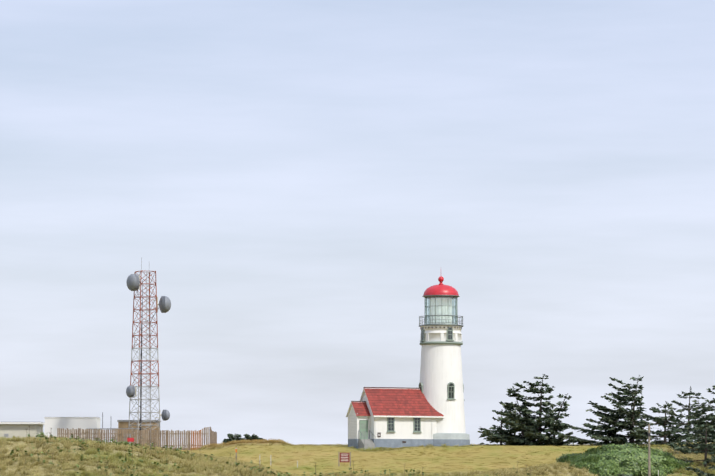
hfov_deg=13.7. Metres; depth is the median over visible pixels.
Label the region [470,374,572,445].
spruce
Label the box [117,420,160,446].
brick hut
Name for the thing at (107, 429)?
ice bridge frames
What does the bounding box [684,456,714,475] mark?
spruce
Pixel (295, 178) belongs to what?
sky
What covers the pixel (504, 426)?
spruce
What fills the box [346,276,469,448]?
lighthouse
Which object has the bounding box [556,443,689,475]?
mound shrub
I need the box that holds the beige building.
[0,422,44,438]
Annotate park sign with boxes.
[338,452,350,465]
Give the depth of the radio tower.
332.37 m
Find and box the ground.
[0,435,714,475]
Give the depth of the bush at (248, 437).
349.16 m
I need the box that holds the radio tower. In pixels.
[126,257,170,443]
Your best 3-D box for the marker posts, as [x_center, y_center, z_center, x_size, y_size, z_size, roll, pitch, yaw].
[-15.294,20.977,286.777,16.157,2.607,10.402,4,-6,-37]
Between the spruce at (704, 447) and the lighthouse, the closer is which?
the spruce at (704, 447)
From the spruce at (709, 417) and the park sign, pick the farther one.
the spruce at (709, 417)
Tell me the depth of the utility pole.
280.82 m
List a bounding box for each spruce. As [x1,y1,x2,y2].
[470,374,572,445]
[479,407,518,442]
[479,409,510,445]
[545,375,647,445]
[624,401,681,445]
[635,386,706,444]
[656,422,714,468]
[664,385,714,455]
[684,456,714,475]
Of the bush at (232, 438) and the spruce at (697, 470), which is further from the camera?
the bush at (232, 438)
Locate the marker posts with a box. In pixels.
[158,441,297,467]
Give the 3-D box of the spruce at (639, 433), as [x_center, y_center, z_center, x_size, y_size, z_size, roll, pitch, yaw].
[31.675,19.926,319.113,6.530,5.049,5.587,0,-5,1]
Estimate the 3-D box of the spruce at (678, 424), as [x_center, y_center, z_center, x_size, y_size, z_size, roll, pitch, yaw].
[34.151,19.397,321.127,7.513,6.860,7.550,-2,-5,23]
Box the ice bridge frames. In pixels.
[86,412,141,443]
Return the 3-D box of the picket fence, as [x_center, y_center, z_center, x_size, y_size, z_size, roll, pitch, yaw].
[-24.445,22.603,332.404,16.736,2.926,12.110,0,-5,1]
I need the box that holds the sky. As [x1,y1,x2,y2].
[0,0,714,447]
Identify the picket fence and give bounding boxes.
[57,427,216,449]
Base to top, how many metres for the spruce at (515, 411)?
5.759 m
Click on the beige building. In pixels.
(10, 429)
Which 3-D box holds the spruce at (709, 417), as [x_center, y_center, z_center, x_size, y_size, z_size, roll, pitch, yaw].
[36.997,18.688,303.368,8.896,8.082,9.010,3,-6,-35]
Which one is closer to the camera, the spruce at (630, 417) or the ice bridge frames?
the spruce at (630, 417)
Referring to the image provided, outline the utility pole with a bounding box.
[646,424,714,475]
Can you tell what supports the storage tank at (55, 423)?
on the ground
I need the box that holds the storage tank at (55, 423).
[44,417,100,439]
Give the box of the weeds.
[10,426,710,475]
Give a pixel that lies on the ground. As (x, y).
(481, 460)

